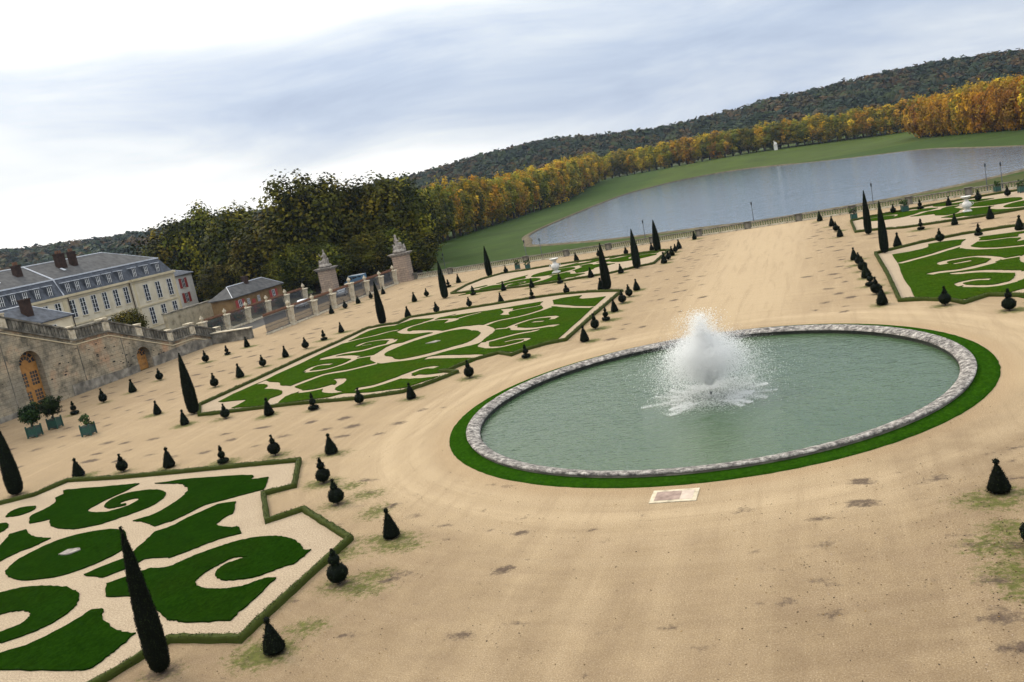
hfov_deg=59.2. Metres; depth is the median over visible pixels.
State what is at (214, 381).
topiary
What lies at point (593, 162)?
avenue tree
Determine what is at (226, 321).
stone pillar
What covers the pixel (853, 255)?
topiary
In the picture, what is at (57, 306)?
window
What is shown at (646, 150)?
avenue tree
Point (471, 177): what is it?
avenue tree
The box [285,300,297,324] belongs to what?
stone pillar
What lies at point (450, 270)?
balustrade section
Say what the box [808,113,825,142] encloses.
avenue tree
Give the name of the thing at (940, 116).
bank tree
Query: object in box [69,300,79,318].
window
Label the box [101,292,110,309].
window
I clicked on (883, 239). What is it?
yew column
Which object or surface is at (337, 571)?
topiary
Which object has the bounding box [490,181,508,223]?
avenue tree
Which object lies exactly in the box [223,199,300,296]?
dense tree
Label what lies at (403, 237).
dense tree
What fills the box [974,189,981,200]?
topiary
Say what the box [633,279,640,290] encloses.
topiary
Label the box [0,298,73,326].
stair pavilion
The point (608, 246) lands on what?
balustrade section
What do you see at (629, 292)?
topiary
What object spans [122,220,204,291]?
dense tree
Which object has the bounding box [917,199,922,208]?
topiary
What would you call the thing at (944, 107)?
bank tree
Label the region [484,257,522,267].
balustrade section
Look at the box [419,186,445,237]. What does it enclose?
avenue tree
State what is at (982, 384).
ring lawn
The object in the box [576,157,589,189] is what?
avenue tree
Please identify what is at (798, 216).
balustrade section
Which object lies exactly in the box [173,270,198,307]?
shuttered house
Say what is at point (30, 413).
tub tree
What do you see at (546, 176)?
avenue tree
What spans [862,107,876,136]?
avenue tree
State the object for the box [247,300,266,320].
iron railing
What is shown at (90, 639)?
scroll lawn
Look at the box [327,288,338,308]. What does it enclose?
stone pillar
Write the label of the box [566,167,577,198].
avenue tree
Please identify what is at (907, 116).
avenue tree
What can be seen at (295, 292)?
iron railing
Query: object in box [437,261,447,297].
yew column
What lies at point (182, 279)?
window
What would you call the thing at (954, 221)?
topiary
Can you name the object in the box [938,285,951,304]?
topiary
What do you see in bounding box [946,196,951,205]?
topiary
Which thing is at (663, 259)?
topiary
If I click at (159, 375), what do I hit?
topiary
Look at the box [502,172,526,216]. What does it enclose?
avenue tree
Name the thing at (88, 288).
manor house
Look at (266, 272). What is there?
dense tree
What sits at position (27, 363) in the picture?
arched door
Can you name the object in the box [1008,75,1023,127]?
avenue tree
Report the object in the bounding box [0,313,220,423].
stair wall
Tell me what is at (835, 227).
topiary
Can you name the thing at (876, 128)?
avenue tree
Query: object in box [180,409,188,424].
topiary
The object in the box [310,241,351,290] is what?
dense tree
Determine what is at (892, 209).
topiary
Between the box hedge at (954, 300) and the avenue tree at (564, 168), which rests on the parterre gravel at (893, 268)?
the box hedge at (954, 300)
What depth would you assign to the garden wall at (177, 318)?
168.11 m
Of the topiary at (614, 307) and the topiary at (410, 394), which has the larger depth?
the topiary at (614, 307)
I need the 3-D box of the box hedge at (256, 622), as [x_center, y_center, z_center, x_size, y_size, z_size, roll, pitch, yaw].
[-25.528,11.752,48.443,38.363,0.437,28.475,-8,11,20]
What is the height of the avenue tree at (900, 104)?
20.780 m
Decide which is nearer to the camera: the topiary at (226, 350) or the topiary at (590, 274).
the topiary at (226, 350)
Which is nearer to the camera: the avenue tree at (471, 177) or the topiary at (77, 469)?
the topiary at (77, 469)
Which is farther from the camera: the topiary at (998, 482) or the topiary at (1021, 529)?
the topiary at (998, 482)
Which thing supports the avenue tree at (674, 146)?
on the terrain at (501, 241)
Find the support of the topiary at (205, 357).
on the ground at (688, 606)
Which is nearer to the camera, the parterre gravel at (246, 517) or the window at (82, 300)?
the parterre gravel at (246, 517)
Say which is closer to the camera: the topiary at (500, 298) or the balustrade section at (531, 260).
the topiary at (500, 298)
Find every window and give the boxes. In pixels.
[54,303,61,310]
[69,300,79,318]
[79,297,89,315]
[90,295,100,312]
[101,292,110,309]
[112,289,121,306]
[122,287,131,304]
[142,284,152,301]
[149,307,157,324]
[154,281,163,298]
[160,303,166,313]
[166,278,174,295]
[172,300,178,309]
[181,278,186,288]
[185,292,189,302]
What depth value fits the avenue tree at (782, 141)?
601.38 m
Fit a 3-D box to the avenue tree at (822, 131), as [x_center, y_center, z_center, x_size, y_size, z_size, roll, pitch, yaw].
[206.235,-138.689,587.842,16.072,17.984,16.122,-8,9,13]
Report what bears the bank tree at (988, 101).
on the terrain at (501, 241)
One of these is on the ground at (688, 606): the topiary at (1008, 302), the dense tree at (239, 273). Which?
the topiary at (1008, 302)
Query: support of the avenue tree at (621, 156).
on the terrain at (501, 241)
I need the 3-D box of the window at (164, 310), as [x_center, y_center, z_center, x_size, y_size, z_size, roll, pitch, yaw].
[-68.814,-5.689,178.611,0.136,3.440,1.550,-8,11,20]
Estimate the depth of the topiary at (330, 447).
58.56 m
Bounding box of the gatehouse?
[208,275,282,318]
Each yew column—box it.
[0,431,23,494]
[119,526,170,673]
[178,353,199,413]
[373,282,385,323]
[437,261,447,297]
[483,247,491,275]
[598,243,611,288]
[630,229,640,268]
[652,219,660,250]
[862,190,871,233]
[877,200,888,252]
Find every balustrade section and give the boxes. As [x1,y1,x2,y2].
[412,269,447,278]
[446,263,484,273]
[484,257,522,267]
[522,251,563,262]
[562,244,605,256]
[605,238,649,249]
[648,230,694,242]
[695,223,744,236]
[743,215,795,228]
[794,207,848,221]
[848,198,904,212]
[904,189,964,204]
[964,180,1023,195]
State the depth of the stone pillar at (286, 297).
166.53 m
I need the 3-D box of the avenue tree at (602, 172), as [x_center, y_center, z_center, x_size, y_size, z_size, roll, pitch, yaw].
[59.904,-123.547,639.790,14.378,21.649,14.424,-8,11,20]
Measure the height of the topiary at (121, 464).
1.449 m
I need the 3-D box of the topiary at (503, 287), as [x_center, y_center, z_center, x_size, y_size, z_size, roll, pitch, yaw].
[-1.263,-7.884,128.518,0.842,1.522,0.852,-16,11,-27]
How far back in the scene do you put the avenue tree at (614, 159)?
665.81 m
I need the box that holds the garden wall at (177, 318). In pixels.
[161,300,213,329]
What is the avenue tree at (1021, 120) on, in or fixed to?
on the terrain at (501, 241)
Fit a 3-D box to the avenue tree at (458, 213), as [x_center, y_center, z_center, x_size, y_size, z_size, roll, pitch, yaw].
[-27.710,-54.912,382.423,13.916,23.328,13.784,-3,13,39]
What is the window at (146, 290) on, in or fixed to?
in the manor house at (88, 288)
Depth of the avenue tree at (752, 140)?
614.06 m
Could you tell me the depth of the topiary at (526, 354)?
77.33 m
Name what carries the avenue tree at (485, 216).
on the terrain at (501, 241)
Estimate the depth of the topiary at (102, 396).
98.78 m
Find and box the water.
[480,333,959,470]
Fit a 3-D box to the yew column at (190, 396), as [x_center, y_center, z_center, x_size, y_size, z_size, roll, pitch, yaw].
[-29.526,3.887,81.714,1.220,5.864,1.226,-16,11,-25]
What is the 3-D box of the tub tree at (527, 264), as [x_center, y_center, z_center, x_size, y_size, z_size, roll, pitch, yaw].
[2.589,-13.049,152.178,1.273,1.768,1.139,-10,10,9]
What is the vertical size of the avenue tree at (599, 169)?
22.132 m
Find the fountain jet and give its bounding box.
[590,308,805,426]
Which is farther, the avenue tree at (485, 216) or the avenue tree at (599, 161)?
the avenue tree at (599, 161)
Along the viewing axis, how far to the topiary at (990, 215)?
104.22 m
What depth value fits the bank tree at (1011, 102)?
343.40 m
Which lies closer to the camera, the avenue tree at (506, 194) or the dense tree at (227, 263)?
the dense tree at (227, 263)
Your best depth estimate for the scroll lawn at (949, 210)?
118.81 m
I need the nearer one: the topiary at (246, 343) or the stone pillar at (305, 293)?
the topiary at (246, 343)
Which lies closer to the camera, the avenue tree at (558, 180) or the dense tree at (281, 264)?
the dense tree at (281, 264)
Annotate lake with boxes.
[530,146,1023,244]
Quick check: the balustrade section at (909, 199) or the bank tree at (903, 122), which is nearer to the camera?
the balustrade section at (909, 199)
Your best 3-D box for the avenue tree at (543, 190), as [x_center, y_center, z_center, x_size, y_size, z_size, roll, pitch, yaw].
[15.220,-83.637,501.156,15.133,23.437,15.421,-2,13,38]
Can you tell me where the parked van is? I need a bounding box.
[344,273,366,285]
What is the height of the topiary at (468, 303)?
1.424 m
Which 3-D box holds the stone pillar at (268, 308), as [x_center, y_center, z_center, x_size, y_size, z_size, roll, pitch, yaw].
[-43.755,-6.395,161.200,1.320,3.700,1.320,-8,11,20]
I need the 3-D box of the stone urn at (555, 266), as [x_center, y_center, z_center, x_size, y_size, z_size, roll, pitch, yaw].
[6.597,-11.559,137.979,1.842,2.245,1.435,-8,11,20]
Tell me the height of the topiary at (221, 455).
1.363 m
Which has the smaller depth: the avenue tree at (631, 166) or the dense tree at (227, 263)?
the dense tree at (227, 263)
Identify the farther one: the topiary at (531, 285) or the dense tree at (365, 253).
the dense tree at (365, 253)
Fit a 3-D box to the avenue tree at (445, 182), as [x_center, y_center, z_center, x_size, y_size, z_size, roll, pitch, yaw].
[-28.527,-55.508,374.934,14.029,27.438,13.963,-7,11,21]
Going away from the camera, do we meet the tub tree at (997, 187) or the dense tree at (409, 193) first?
the tub tree at (997, 187)
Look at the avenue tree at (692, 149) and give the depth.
638.75 m
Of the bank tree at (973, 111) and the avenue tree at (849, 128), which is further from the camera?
the avenue tree at (849, 128)
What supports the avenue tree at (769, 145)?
on the terrain at (501, 241)
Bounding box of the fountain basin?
[466,324,976,477]
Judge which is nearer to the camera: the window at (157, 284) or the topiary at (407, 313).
the topiary at (407, 313)
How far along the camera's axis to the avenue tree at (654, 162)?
651.96 m
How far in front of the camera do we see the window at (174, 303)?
181.61 m
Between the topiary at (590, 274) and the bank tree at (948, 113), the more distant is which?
the bank tree at (948, 113)
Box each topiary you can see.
[70,401,78,414]
[71,458,84,476]
[98,388,106,401]
[115,454,127,471]
[128,379,136,392]
[153,400,161,414]
[155,368,163,379]
[163,446,174,467]
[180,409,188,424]
[202,350,208,361]
[210,373,218,386]
[217,445,228,464]
[220,403,229,417]
[224,345,230,354]
[235,363,243,377]
[244,336,249,346]
[259,355,266,366]
[261,615,285,657]
[263,397,274,415]
[266,434,280,455]
[282,346,288,356]
[301,337,308,348]
[308,393,318,409]
[315,458,330,482]
[320,330,327,339]
[324,433,337,454]
[326,548,348,583]
[328,479,344,503]
[329,305,334,313]
[338,322,343,332]
[354,387,363,403]
[382,508,400,539]
[404,306,410,317]
[406,383,416,399]
[412,292,416,301]
[433,302,439,311]
[456,274,461,282]
[464,360,473,377]
[466,297,471,306]
[498,292,503,301]
[501,281,505,290]
[521,345,530,357]
[529,278,534,287]
[529,288,534,298]
[556,273,562,283]
[563,283,569,292]
[580,325,588,341]
[587,267,593,277]
[590,313,598,328]
[597,277,603,289]
[602,307,609,320]
[611,299,618,311]
[618,264,623,273]
[618,290,625,302]
[625,284,632,296]
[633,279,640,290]
[661,252,666,263]
[665,251,670,259]
[669,246,674,255]
[676,239,681,248]
[817,211,822,220]
[828,216,833,225]
[832,221,837,230]
[837,226,842,236]
[850,247,856,260]
[854,252,859,263]
[858,256,867,270]
[861,262,868,278]
[865,270,872,286]
[870,276,879,293]
[875,285,888,304]
[890,204,895,212]
[893,232,901,246]
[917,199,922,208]
[917,218,924,229]
[935,228,944,241]
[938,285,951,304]
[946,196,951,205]
[951,213,957,224]
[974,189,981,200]
[974,223,982,235]
[986,206,994,218]
[986,457,1011,494]
[1001,288,1016,309]
[1004,186,1010,195]
[1014,215,1023,229]
[1019,522,1023,541]
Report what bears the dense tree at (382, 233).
on the terrain at (501, 241)
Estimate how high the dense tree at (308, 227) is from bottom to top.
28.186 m
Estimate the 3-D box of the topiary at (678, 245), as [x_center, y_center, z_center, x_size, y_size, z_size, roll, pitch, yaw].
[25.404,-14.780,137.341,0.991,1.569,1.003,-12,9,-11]
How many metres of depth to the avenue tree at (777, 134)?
602.67 m
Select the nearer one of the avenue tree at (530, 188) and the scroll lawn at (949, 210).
the scroll lawn at (949, 210)
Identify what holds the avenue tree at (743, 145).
on the terrain at (501, 241)
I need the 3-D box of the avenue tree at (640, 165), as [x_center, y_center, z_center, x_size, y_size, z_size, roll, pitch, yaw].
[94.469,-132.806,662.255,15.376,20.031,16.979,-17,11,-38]
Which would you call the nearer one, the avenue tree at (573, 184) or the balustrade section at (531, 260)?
the balustrade section at (531, 260)
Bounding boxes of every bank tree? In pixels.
[901,109,918,136]
[903,91,927,136]
[907,102,926,137]
[909,98,928,137]
[920,94,945,136]
[923,96,944,135]
[926,95,954,135]
[934,93,951,134]
[940,85,959,134]
[945,98,962,133]
[954,81,981,133]
[957,78,984,132]
[968,82,994,132]
[975,78,1004,131]
[981,87,1004,130]
[981,94,1004,131]
[989,71,1015,129]
[989,79,1020,130]
[997,84,1023,129]
[1000,79,1023,128]
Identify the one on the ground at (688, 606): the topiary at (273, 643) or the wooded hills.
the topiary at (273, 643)
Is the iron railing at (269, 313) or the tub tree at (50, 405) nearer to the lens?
the tub tree at (50, 405)
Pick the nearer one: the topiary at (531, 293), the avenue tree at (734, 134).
the topiary at (531, 293)
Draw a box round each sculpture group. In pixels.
[319,249,331,268]
[392,235,405,253]
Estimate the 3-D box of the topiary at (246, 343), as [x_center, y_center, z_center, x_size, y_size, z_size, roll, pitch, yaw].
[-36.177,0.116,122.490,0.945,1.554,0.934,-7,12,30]
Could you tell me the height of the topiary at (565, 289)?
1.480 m
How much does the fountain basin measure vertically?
1.203 m
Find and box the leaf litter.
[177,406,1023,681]
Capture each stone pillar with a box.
[196,316,207,326]
[221,308,232,329]
[242,302,253,322]
[263,295,273,314]
[281,289,289,305]
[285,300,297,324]
[300,284,307,298]
[307,294,319,315]
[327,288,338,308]
[344,277,355,300]
[360,275,371,294]
[377,271,385,288]
[390,265,398,284]
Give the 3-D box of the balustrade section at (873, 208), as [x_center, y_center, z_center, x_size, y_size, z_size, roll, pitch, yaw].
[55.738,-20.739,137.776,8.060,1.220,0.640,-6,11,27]
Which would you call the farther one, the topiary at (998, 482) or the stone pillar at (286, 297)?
the stone pillar at (286, 297)
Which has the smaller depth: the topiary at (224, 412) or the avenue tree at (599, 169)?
the topiary at (224, 412)
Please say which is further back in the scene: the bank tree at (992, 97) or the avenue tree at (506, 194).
the avenue tree at (506, 194)
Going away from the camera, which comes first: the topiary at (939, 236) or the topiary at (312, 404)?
the topiary at (312, 404)
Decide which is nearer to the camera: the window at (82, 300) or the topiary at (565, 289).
the topiary at (565, 289)
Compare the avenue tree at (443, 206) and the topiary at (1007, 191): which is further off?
the avenue tree at (443, 206)
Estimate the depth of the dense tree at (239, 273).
198.37 m
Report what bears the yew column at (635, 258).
on the ground at (688, 606)
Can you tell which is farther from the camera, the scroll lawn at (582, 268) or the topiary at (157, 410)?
the scroll lawn at (582, 268)
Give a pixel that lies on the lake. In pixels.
(730, 196)
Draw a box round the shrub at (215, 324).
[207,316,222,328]
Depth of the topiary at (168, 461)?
63.55 m
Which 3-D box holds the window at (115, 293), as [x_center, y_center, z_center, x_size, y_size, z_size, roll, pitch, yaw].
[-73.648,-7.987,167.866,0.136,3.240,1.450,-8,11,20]
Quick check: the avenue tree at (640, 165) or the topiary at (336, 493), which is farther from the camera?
the avenue tree at (640, 165)
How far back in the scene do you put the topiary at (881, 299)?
70.27 m
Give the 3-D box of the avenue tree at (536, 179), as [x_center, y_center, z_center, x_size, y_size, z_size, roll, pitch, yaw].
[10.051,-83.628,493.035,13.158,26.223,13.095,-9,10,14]
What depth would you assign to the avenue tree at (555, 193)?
521.70 m
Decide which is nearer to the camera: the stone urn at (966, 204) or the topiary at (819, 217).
the stone urn at (966, 204)
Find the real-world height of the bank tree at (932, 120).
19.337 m
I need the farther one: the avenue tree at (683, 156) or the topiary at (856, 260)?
the avenue tree at (683, 156)
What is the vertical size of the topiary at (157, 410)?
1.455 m
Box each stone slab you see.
[58,547,80,554]
[649,488,699,503]
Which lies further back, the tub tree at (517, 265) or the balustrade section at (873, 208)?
the tub tree at (517, 265)
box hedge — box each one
[0,456,353,681]
[197,289,623,416]
[450,248,669,293]
[850,189,1023,232]
[874,223,1023,303]
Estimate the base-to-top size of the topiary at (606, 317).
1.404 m
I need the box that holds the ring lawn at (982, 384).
[449,323,1000,487]
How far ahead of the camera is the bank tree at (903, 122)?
476.51 m
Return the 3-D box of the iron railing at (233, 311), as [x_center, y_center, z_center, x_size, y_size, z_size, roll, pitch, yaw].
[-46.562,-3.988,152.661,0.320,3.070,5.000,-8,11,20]
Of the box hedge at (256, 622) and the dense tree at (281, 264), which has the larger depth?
the dense tree at (281, 264)
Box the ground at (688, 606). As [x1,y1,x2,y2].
[0,188,1023,681]
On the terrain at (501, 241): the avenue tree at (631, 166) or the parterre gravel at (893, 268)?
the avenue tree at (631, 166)
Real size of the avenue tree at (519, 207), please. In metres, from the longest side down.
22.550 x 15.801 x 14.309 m
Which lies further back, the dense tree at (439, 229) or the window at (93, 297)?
the dense tree at (439, 229)
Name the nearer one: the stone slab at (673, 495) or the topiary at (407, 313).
the stone slab at (673, 495)
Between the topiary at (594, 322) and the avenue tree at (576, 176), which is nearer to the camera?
the topiary at (594, 322)
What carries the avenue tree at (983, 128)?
on the terrain at (501, 241)
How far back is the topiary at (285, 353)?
105.69 m
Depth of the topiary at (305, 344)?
109.36 m
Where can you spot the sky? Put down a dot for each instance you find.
(117, 117)
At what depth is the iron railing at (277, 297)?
164.24 m
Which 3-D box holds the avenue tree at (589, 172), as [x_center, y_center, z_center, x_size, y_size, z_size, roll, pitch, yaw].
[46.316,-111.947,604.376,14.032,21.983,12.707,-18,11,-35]
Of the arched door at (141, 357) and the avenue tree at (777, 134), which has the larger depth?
the avenue tree at (777, 134)
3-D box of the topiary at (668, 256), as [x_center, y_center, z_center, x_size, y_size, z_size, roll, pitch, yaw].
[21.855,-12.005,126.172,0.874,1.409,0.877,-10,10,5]
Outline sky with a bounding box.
[0,0,1023,248]
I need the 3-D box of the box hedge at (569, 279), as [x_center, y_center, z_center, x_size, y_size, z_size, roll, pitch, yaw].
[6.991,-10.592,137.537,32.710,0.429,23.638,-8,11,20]
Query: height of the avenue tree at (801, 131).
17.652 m
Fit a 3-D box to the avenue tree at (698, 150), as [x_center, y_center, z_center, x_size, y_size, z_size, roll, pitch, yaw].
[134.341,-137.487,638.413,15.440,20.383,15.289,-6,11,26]
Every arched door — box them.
[19,352,45,408]
[137,348,148,369]
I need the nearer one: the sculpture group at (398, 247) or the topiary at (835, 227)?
the topiary at (835, 227)
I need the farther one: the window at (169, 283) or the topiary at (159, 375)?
the window at (169, 283)
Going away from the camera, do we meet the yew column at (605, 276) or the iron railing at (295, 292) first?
the yew column at (605, 276)
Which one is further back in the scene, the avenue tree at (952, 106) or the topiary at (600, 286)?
the avenue tree at (952, 106)
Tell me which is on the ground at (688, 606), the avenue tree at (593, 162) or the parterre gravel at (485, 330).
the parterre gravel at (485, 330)
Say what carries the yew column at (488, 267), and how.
on the ground at (688, 606)
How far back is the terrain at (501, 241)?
403.57 m
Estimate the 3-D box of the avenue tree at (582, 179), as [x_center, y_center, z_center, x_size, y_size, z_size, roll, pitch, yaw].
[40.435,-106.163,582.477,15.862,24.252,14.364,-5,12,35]
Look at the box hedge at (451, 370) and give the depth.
82.73 m
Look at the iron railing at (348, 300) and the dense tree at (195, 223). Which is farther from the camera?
the dense tree at (195, 223)
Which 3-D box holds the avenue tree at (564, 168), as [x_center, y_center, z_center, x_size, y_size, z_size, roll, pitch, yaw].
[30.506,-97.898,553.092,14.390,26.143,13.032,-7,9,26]
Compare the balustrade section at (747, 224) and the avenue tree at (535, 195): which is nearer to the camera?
the balustrade section at (747, 224)
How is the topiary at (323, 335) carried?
on the ground at (688, 606)
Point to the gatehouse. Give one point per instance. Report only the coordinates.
(236, 296)
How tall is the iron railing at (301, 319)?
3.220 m
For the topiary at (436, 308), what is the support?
on the ground at (688, 606)
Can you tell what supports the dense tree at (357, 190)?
on the terrain at (501, 241)
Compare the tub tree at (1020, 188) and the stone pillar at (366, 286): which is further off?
the stone pillar at (366, 286)
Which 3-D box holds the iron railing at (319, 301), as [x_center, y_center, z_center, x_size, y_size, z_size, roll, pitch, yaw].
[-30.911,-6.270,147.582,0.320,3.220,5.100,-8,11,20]
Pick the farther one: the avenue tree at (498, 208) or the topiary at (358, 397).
the avenue tree at (498, 208)
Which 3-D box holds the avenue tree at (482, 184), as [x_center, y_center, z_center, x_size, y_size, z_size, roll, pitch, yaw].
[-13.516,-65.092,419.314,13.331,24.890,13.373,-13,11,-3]
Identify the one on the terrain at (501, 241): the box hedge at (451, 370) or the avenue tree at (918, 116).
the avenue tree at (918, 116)
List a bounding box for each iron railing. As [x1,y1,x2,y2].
[204,314,227,330]
[227,307,248,328]
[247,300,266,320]
[262,306,291,334]
[268,294,285,312]
[287,288,303,303]
[290,298,314,322]
[314,291,333,313]
[332,284,352,306]
[353,279,367,298]
[366,274,380,293]
[380,269,394,287]
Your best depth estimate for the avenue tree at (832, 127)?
581.26 m
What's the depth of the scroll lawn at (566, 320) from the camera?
91.42 m
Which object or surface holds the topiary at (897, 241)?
on the ground at (688, 606)
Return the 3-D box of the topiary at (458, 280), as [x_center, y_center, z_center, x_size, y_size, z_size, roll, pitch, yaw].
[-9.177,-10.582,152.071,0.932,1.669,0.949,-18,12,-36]
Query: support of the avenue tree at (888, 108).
on the terrain at (501, 241)
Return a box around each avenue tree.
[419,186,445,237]
[421,183,455,241]
[425,175,459,239]
[429,185,453,242]
[446,187,465,237]
[448,185,475,235]
[449,178,479,233]
[459,176,487,230]
[466,174,489,225]
[472,175,497,226]
[472,181,491,228]
[478,177,503,225]
[488,177,511,221]
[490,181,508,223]
[492,169,509,180]
[495,178,519,220]
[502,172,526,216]
[504,178,526,218]
[511,173,531,214]
[513,171,535,214]
[518,165,541,211]
[519,173,539,212]
[529,166,550,208]
[533,169,548,209]
[538,168,557,206]
[541,168,560,206]
[545,162,565,202]
[546,165,563,204]
[553,161,572,200]
[557,169,572,201]
[563,161,579,196]
[566,157,584,195]
[566,158,584,193]
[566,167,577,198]
[570,159,587,182]
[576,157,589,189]
[577,159,591,188]
[581,152,598,184]
[583,156,597,186]
[585,154,602,183]
[589,151,602,182]
[592,152,606,181]
[601,156,607,179]
[604,154,614,177]
[607,151,624,176]
[617,148,630,175]
[623,149,638,173]
[632,147,646,172]
[636,145,653,170]
[644,146,659,170]
[654,141,670,168]
[662,143,676,167]
[668,140,681,165]
[676,137,692,164]
[682,137,698,162]
[690,133,708,161]
[699,135,716,159]
[707,130,723,158]
[713,131,729,157]
[722,131,735,155]
[729,129,746,154]
[736,128,755,152]
[744,127,763,151]
[752,122,771,150]
[761,123,777,149]
[769,121,786,148]
[776,120,793,147]
[781,122,804,146]
[794,120,811,144]
[801,115,819,143]
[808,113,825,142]
[816,115,835,141]
[823,117,846,140]
[831,113,854,139]
[843,108,859,138]
[850,106,872,137]
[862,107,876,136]
[867,109,886,134]
[875,104,895,133]
[885,107,903,133]
[892,99,909,131]
[904,94,922,136]
[914,94,932,137]
[944,86,968,133]
[975,83,999,131]
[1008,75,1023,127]
[1017,77,1023,115]
[1018,81,1023,124]
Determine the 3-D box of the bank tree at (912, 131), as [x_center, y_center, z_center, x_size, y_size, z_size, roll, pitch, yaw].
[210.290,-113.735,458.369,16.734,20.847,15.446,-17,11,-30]
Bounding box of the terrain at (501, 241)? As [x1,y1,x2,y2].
[141,128,1023,370]
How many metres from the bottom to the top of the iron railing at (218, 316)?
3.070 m
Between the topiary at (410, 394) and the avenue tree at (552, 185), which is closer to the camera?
the topiary at (410, 394)
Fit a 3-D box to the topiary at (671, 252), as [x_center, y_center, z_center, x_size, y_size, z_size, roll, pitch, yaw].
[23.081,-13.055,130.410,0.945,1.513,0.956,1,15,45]
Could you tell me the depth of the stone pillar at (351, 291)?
156.07 m
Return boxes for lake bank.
[522,145,1023,246]
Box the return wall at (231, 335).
[210,326,253,343]
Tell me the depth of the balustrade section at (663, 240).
152.00 m
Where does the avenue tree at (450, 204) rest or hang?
on the terrain at (501, 241)
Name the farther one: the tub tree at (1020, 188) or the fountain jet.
the tub tree at (1020, 188)
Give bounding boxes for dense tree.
[108,307,148,327]
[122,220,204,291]
[158,199,211,301]
[195,261,239,300]
[198,197,265,277]
[216,257,241,283]
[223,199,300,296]
[229,255,251,282]
[253,255,296,294]
[254,168,356,291]
[265,240,315,297]
[288,240,332,293]
[292,172,368,285]
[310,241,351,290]
[329,182,392,246]
[340,229,391,282]
[341,170,426,279]
[362,221,393,279]
[374,171,443,274]
[380,225,420,271]
[404,227,446,274]
[427,202,444,253]
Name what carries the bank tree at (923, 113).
on the terrain at (501, 241)
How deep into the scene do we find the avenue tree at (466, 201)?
388.40 m
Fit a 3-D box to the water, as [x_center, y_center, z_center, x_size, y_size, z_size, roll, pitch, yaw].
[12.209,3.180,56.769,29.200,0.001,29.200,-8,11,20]
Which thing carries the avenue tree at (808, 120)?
on the terrain at (501, 241)
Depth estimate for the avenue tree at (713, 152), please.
629.73 m
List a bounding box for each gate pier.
[313,265,338,294]
[387,250,413,282]
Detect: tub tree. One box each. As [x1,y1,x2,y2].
[15,401,43,438]
[39,394,63,429]
[78,413,96,436]
[514,260,520,269]
[523,258,530,268]
[849,207,857,218]
[899,200,908,211]
[993,180,1000,191]
[1015,179,1023,192]
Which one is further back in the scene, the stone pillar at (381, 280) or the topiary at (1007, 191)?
the stone pillar at (381, 280)
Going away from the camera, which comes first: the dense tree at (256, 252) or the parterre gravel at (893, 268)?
the parterre gravel at (893, 268)
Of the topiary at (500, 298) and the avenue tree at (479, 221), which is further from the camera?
the avenue tree at (479, 221)
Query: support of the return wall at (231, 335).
on the ground at (688, 606)
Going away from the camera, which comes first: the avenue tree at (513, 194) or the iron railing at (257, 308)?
the iron railing at (257, 308)
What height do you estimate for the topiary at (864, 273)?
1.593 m
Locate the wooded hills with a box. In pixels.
[0,48,1023,270]
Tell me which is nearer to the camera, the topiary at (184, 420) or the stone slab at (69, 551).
the stone slab at (69, 551)
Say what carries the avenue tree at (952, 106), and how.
on the terrain at (501, 241)
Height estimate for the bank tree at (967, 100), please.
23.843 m
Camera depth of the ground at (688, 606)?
37.42 m
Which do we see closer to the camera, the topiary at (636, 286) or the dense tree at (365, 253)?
the topiary at (636, 286)
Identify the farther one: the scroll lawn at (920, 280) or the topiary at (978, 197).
the topiary at (978, 197)
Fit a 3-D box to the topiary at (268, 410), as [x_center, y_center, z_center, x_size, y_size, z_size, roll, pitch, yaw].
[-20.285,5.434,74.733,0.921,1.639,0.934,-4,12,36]
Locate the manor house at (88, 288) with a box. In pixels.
[0,248,182,337]
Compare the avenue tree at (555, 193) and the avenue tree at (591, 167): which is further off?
the avenue tree at (591, 167)
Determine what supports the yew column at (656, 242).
on the ground at (688, 606)
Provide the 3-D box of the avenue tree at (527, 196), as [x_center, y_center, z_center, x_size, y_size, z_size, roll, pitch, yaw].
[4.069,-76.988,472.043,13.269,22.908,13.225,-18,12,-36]
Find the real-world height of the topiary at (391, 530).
1.588 m
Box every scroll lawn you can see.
[0,475,310,670]
[218,295,605,407]
[458,251,659,295]
[870,197,1023,220]
[892,231,1023,298]
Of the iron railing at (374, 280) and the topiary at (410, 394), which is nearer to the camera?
the topiary at (410, 394)
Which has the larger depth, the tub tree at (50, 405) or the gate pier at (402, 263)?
the gate pier at (402, 263)
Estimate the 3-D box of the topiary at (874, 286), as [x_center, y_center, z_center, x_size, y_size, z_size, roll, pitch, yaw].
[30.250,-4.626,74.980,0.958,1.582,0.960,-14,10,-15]
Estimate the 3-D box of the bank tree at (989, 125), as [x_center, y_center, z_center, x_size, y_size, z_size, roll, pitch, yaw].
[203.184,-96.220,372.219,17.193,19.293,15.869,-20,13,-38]
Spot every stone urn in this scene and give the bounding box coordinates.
[549,257,560,272]
[960,195,973,211]
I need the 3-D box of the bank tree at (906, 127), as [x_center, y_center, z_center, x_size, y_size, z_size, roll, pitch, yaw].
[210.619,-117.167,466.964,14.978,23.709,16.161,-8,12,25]
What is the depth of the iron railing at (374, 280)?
164.64 m
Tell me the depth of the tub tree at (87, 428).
81.48 m
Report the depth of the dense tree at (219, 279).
198.96 m
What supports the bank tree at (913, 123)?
on the terrain at (501, 241)
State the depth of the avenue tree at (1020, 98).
335.58 m
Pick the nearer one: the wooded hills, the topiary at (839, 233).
the topiary at (839, 233)
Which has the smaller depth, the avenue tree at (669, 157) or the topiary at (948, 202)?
the topiary at (948, 202)
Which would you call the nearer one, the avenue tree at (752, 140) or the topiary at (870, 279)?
the topiary at (870, 279)
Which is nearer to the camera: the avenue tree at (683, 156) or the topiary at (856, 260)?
the topiary at (856, 260)
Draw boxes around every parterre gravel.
[0,463,342,681]
[201,292,615,412]
[457,251,664,291]
[853,191,1023,229]
[878,227,1023,299]

